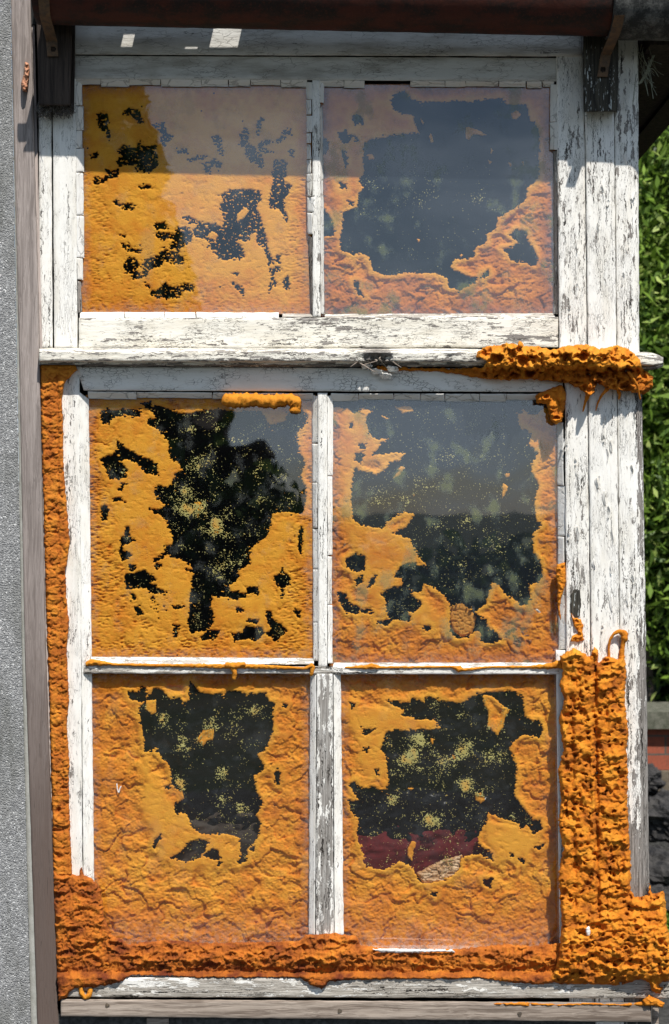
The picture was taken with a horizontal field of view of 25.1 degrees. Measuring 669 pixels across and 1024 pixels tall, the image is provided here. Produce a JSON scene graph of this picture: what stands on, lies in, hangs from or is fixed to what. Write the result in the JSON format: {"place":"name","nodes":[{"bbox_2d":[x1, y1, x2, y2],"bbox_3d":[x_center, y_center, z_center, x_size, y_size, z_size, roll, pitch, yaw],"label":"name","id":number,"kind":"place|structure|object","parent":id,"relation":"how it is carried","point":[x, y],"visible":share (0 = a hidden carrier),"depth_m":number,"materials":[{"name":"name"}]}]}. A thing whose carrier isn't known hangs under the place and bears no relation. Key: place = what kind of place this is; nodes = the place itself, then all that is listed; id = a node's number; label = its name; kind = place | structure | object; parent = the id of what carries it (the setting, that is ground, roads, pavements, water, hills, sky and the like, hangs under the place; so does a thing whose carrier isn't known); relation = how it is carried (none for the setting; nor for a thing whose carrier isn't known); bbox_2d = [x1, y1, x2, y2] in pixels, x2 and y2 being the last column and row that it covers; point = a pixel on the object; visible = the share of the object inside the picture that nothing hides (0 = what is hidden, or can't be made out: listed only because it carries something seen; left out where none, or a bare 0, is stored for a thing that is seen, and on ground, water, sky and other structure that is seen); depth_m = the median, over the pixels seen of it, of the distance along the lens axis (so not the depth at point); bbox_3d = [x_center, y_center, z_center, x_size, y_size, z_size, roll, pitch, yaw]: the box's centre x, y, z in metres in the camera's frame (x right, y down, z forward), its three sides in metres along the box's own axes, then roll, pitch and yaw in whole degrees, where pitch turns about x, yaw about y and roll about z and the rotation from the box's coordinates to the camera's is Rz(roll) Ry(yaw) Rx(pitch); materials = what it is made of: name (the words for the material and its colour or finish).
{"place":"outdoors","nodes":[
{"label":"outdoors","id":0,"kind":"place"},
{"bbox_2d":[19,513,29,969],"bbox_3d":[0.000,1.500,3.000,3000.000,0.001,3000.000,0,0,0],"label":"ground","id":1,"kind":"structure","parent":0,"point":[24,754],"depth_m":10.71,"materials":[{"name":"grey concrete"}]},
{"bbox_2d":[0,0,36,1023],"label":"rendered wall","id":2,"kind":"structure","parent":1,"relation":"on","point":[17,979],"depth_m":2.98,"materials":[{"name":"grey concrete"}]},
{"bbox_2d":[638,126,668,701],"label":"leafy shrub","id":3,"kind":"object","parent":1,"relation":"on","point":[653,217],"visible":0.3,"depth_m":6.25,"materials":[{"name":"green plant"}]},
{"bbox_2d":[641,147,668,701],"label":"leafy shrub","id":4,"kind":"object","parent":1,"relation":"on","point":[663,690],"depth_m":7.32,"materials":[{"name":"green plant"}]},
{"bbox_2d":[647,702,668,851],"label":"brick wall","id":5,"kind":"structure","parent":1,"relation":"on","point":[658,734],"depth_m":6.05,"materials":[{"name":"red brick"}]},
{"bbox_2d":[649,844,668,890],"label":"rockery stone","id":6,"kind":"object","parent":1,"relation":"on","point":[658,864],"visible":0.27,"depth_m":5.60,"materials":[{"name":"grey stone"}]},
{"bbox_2d":[648,788,668,842],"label":"rockery stone","id":7,"kind":"object","parent":6,"relation":"on","point":[658,809],"visible":0.69,"depth_m":5.78,"materials":[{"name":"grey stone"}]},
{"bbox_2d":[648,763,665,794],"bbox_3d":[1.218,1.063,5.920,0.180,0.142,0.157,0,0,0],"label":"rockery stone","id":8,"kind":"object","parent":7,"relation":"on","point":[656,782],"visible":0.26,"depth_m":5.88,"materials":[{"name":"grey stone"}]},
{"bbox_2d":[651,884,668,912],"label":"rockery stone","id":9,"kind":"object","parent":1,"relation":"on","point":[657,888],"visible":0.19,"depth_m":5.49,"materials":[{"name":"grey stone"}]},
{"bbox_2d":[666,911,668,931],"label":"ground cover","id":10,"kind":"object","parent":1,"relation":"on","point":[667,917],"visible":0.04,"depth_m":5.36,"materials":[{"name":"green plant"}]},
{"bbox_2d":[29,970,668,1023],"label":"gravel path","id":11,"kind":"structure","parent":0,"point":[664,1015],"depth_m":4.47,"materials":[{"name":"grey gravel"}]},
{"bbox_2d":[11,0,58,1023],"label":"timber post","id":12,"kind":"object","parent":11,"relation":"on","point":[30,341],"visible":0.95,"depth_m":2.98,"materials":[{"name":"grey wood"}]},
{"bbox_2d":[21,62,29,91],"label":"foam mass","id":13,"kind":"object","parent":12,"relation":"attached to","point":[24,82],"visible":1,"depth_m":2.96,"materials":[{"name":"plastic"}]},
{"bbox_2d":[30,31,552,1012],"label":"shed wall","id":14,"kind":"structure","parent":11,"relation":"on","point":[450,161],"depth_m":4.60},
{"bbox_2d":[31,2,668,158],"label":"roof eave","id":15,"kind":"object","parent":14,"relation":"attached to","point":[653,118],"visible":0.12,"depth_m":3.32,"materials":[{"name":"black wood"}]},
{"bbox_2d":[31,0,668,40],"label":"iron gutter","id":16,"kind":"object","parent":15,"relation":"attached to","point":[646,20],"visible":0.99,"depth_m":2.85,"materials":[{"name":"metal"}]},
{"bbox_2d":[633,44,662,101],"bbox_3d":[0.627,-0.874,2.997,0.056,0.129,0.103,0,0,15],"label":"bird nest straw","id":17,"kind":"object","parent":15,"relation":"hanging from","point":[647,71],"visible":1,"depth_m":2.98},
{"bbox_2d":[58,1006,650,1023],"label":"window sill","id":18,"kind":"structure","parent":11,"relation":"on","point":[111,1020],"depth_m":2.99,"materials":[{"name":"grey wood"}]},
{"bbox_2d":[39,26,668,1023],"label":"timber window","id":19,"kind":"structure","parent":18,"relation":"on","point":[163,354],"depth_m":3.00,"materials":[{"name":"white paint"}]},
{"bbox_2d":[37,24,74,111],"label":"bracket block","id":20,"kind":"structure","parent":19,"relation":"attached to","point":[56,81],"depth_m":2.94,"materials":[{"name":"black wood"}]},
{"bbox_2d":[38,0,57,56],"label":"gutter strap","id":21,"kind":"object","parent":20,"relation":"attached to","point":[47,23],"visible":1,"depth_m":2.89,"materials":[{"name":"metal"}]},
{"bbox_2d":[34,102,75,120],"bbox_3d":[-0.554,-0.796,2.971,0.086,0.048,0.052,0,0,0],"label":"cobweb tuft","id":22,"kind":"object","parent":20,"relation":"attached to","point":[56,112],"visible":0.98,"depth_m":2.97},
{"bbox_2d":[40,365,76,874],"bbox_3d":[-0.552,0.215,2.989,0.076,1.026,0.022,0,0,0],"label":"foam mass","id":23,"kind":"object","parent":19,"relation":"attached to","point":[53,378],"visible":1,"depth_m":2.98,"materials":[{"name":"orange plastic"}]},
{"bbox_2d":[78,987,92,999],"bbox_3d":[-0.493,0.953,2.972,0.029,0.027,0.014,0,0,0],"label":"foam bead","id":24,"kind":"object","parent":19,"relation":"attached to","point":[88,995],"visible":1,"depth_m":2.97,"materials":[{"name":"orange plastic"}]},
{"bbox_2d":[97,424,113,444],"bbox_3d":[-0.459,-0.156,3.018,0.038,0.045,0.007,0,0,0],"label":"foam disc","id":25,"kind":"object","parent":19,"relation":"attached to","point":[101,430],"visible":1,"depth_m":3.02,"materials":[{"name":"plastic"}]},
{"bbox_2d":[147,1018,168,1023],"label":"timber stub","id":26,"kind":"object","parent":19,"relation":"attached to","point":[157,1020],"visible":1,"depth_m":2.98,"materials":[{"name":"grey wood"}]},
{"bbox_2d":[80,84,310,313],"bbox_3d":[-0.280,-0.630,3.019,0.468,0.467,0.014,0,0,0],"label":"foam sheet","id":27,"kind":"object","parent":19,"relation":"attached to","point":[180,184],"visible":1,"depth_m":3.01,"materials":[{"name":"orange plastic"}]},
{"bbox_2d":[85,659,314,679],"bbox_3d":[-0.268,0.314,2.991,0.459,0.042,0.021,0,0,0],"label":"foam bead","id":28,"kind":"object","parent":19,"relation":"attached to","point":[233,666],"visible":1,"depth_m":2.99,"materials":[{"name":"orange plastic"}]},
{"bbox_2d":[92,673,309,943],"bbox_3d":[-0.271,0.602,3.023,0.452,0.566,0.020,0,0,0],"label":"foam sheet","id":29,"kind":"object","parent":19,"relation":"attached to","point":[149,893],"visible":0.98,"depth_m":3.02,"materials":[{"name":"orange plastic"}]},
{"bbox_2d":[86,395,315,657],"bbox_3d":[-0.270,0.031,3.022,0.466,0.536,0.018,0,0,0],"label":"foam sheet","id":30,"kind":"object","parent":19,"relation":"attached to","point":[117,623],"visible":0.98,"depth_m":3.01,"materials":[{"name":"orange plastic"}]},
{"bbox_2d":[152,812,261,865],"bbox_3d":[-0.252,0.652,3.047,0.250,0.187,0.034,0,0,0],"label":"brown sheet","id":31,"kind":"object","parent":19,"relation":"attached to","point":[197,850],"visible":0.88,"depth_m":3.03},
{"bbox_2d":[127,681,287,829],"bbox_3d":[-0.270,0.610,3.047,0.436,0.559,0.015,0,0,0],"label":"black polythene","id":32,"kind":"object","parent":19,"relation":"attached to","point":[199,778],"visible":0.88,"depth_m":3.04,"materials":[{"name":"black plastic"}]},
{"bbox_2d":[221,392,300,412],"bbox_3d":[-0.146,-0.218,2.992,0.160,0.042,0.030,0,0,0],"label":"foam bead","id":33,"kind":"object","parent":19,"relation":"attached to","point":[257,399],"visible":1,"depth_m":2.98,"materials":[{"name":"orange plastic"}]},
{"bbox_2d":[53,867,559,1000],"bbox_3d":[-0.052,0.840,2.978,1.026,0.262,0.043,0,0,0],"label":"foam mass","id":34,"kind":"object","parent":19,"relation":"attached to","point":[92,951],"visible":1,"depth_m":2.98,"materials":[{"name":"orange plastic"}]},
{"bbox_2d":[373,949,454,952],"bbox_3d":[0.158,0.870,2.975,0.164,0.011,0.007,0,0,0],"label":"paint chip","id":35,"kind":"object","parent":34,"relation":"attached to","point":[404,950],"visible":1,"depth_m":2.97,"materials":[{"name":"white paint"}]},
{"bbox_2d":[356,826,493,893],"bbox_3d":[0.178,0.680,3.050,0.315,0.191,0.038,0,0,0],"label":"red cloth","id":36,"kind":"object","parent":19,"relation":"attached to","point":[376,849],"visible":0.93,"depth_m":3.04,"materials":[{"name":"red fabric"}]},
{"bbox_2d":[321,84,554,316],"bbox_3d":[0.209,-0.629,3.023,0.473,0.472,0.020,0,0,0],"label":"foam sheet","id":37,"kind":"object","parent":19,"relation":"attached to","point":[507,285],"visible":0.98,"depth_m":3.02,"materials":[{"name":"orange plastic"}]},
{"bbox_2d":[347,690,543,896],"bbox_3d":[0.237,0.611,3.049,0.444,0.560,0.017,0,0,0],"label":"black polythene","id":38,"kind":"object","parent":19,"relation":"attached to","point":[504,782],"visible":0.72,"depth_m":3.04,"materials":[{"name":"black plastic"}]},
{"bbox_2d":[330,395,561,665],"bbox_3d":[0.225,0.038,3.023,0.471,0.548,0.021,0,0,0],"label":"foam sheet","id":39,"kind":"object","parent":19,"relation":"attached to","point":[359,637],"visible":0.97,"depth_m":3.02,"materials":[{"name":"orange plastic"}]},
{"bbox_2d":[450,604,476,636],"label":"foam beads","id":40,"kind":"object","parent":39,"relation":"attached to","point":[458,620],"visible":1,"depth_m":3.02},
{"bbox_2d":[340,674,559,948],"bbox_3d":[0.236,0.606,3.023,0.459,0.573,0.021,0,0,0],"label":"foam sheet","id":41,"kind":"object","parent":19,"relation":"on","point":[397,906],"visible":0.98,"depth_m":3.02,"materials":[{"name":"orange plastic"}]},
{"bbox_2d":[417,855,462,882],"bbox_3d":[0.214,0.721,3.023,0.097,0.060,0.013,0,0,0],"label":"plastic scrap","id":42,"kind":"object","parent":41,"relation":"attached to","point":[434,872],"visible":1,"depth_m":3.02,"materials":[{"name":"beige plastic"}]},
{"bbox_2d":[345,660,561,672],"bbox_3d":[0.238,0.308,2.992,0.435,0.025,0.017,0,0,0],"label":"foam bead","id":43,"kind":"object","parent":19,"relation":"attached to","point":[547,666],"visible":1,"depth_m":2.99,"materials":[{"name":"orange plastic"}]},
{"bbox_2d":[498,627,531,645],"bbox_3d":[0.366,0.252,3.022,0.070,0.050,0.015,0,0,0],"label":"brown scrap","id":44,"kind":"object","parent":19,"relation":"attached to","point":[517,642],"visible":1,"depth_m":3.02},
{"bbox_2d":[377,341,653,411],"bbox_3d":[0.359,-0.269,2.953,0.553,0.140,0.088,0,0,0],"label":"foam mass","id":45,"kind":"object","parent":19,"relation":"attached to","point":[574,365],"visible":1,"depth_m":2.95,"materials":[{"name":"orange plastic"}]},
{"bbox_2d":[535,385,565,423],"bbox_3d":[0.431,-0.214,2.979,0.064,0.080,0.039,0,0,0],"label":"foam mass","id":46,"kind":"object","parent":19,"relation":"attached to","point":[553,399],"visible":1,"depth_m":2.97,"materials":[{"name":"orange plastic"}]},
{"bbox_2d":[556,563,565,619],"bbox_3d":[0.452,0.159,2.989,0.021,0.116,0.016,0,0,0],"label":"foam mass","id":47,"kind":"object","parent":19,"relation":"attached to","point":[560,574],"visible":1,"depth_m":2.99,"materials":[{"name":"orange plastic"}]},
{"bbox_2d":[493,1002,643,1005],"bbox_3d":[0.466,0.975,2.970,0.303,0.011,0.011,0,0,0],"label":"foam mass","id":48,"kind":"object","parent":19,"relation":"attached to","point":[550,1004],"visible":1,"depth_m":2.97,"materials":[{"name":"orange plastic"}]},
{"bbox_2d":[583,36,617,111],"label":"bracket block","id":49,"kind":"structure","parent":19,"relation":"attached to","point":[600,94],"depth_m":2.94,"materials":[{"name":"black wood"}]},
{"bbox_2d":[597,15,624,76],"bbox_3d":[0.533,-0.892,2.876,0.027,0.080,0.133,0,0,-4],"label":"gutter strap","id":50,"kind":"object","parent":49,"relation":"attached to","point":[611,41],"visible":1,"depth_m":2.90,"materials":[{"name":"metal"}]},
{"bbox_2d":[551,647,668,993],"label":"foam mass","id":51,"kind":"object","parent":19,"relation":"attached to","point":[626,940],"visible":1,"depth_m":2.96,"materials":[{"name":"orange plastic"}]},
{"bbox_2d":[586,926,589,935],"bbox_3d":[0.499,0.825,2.953,0.010,0.020,0.007,0,0,0],"label":"paint chip","id":52,"kind":"object","parent":51,"relation":"attached to","point":[588,931],"visible":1,"depth_m":2.95,"materials":[{"name":"white paint"}]},
{"bbox_2d":[608,629,627,657],"bbox_3d":[0.563,0.262,2.978,0.041,0.060,0.019,0,0,0],"label":"foam bead","id":53,"kind":"object","parent":51,"relation":"attached to","point":[624,636],"visible":1,"depth_m":2.97,"materials":[{"name":"orange plastic"}]},
{"bbox_2d":[642,995,664,1007],"bbox_3d":[0.631,0.969,2.966,0.046,0.029,0.017,0,0,0],"label":"foam mass","id":54,"kind":"object","parent":19,"relation":"attached to","point":[649,1000],"visible":1,"depth_m":2.96,"materials":[{"name":"orange plastic"}]},
{"bbox_2d":[553,36,650,1023],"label":"corner post","id":55,"kind":"object","parent":11,"relation":"on","point":[598,245],"visible":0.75,"depth_m":2.99,"materials":[{"name":"white paint"}]},
{"bbox_2d":[570,589,580,617],"bbox_3d":[0.481,0.182,2.990,0.023,0.059,0.004,0,0,0],"label":"rotten patch","id":56,"kind":"object","parent":55,"relation":"attached to","point":[575,603],"visible":1,"depth_m":2.99,"materials":[{"name":"grey wood"}]},
{"bbox_2d":[571,614,583,641],"bbox_3d":[0.484,0.229,2.985,0.028,0.061,0.017,0,0,0],"label":"foam mass","id":57,"kind":"object","parent":55,"relation":"attached to","point":[578,626],"visible":1,"depth_m":2.98,"materials":[{"name":"orange plastic"}]}
]}

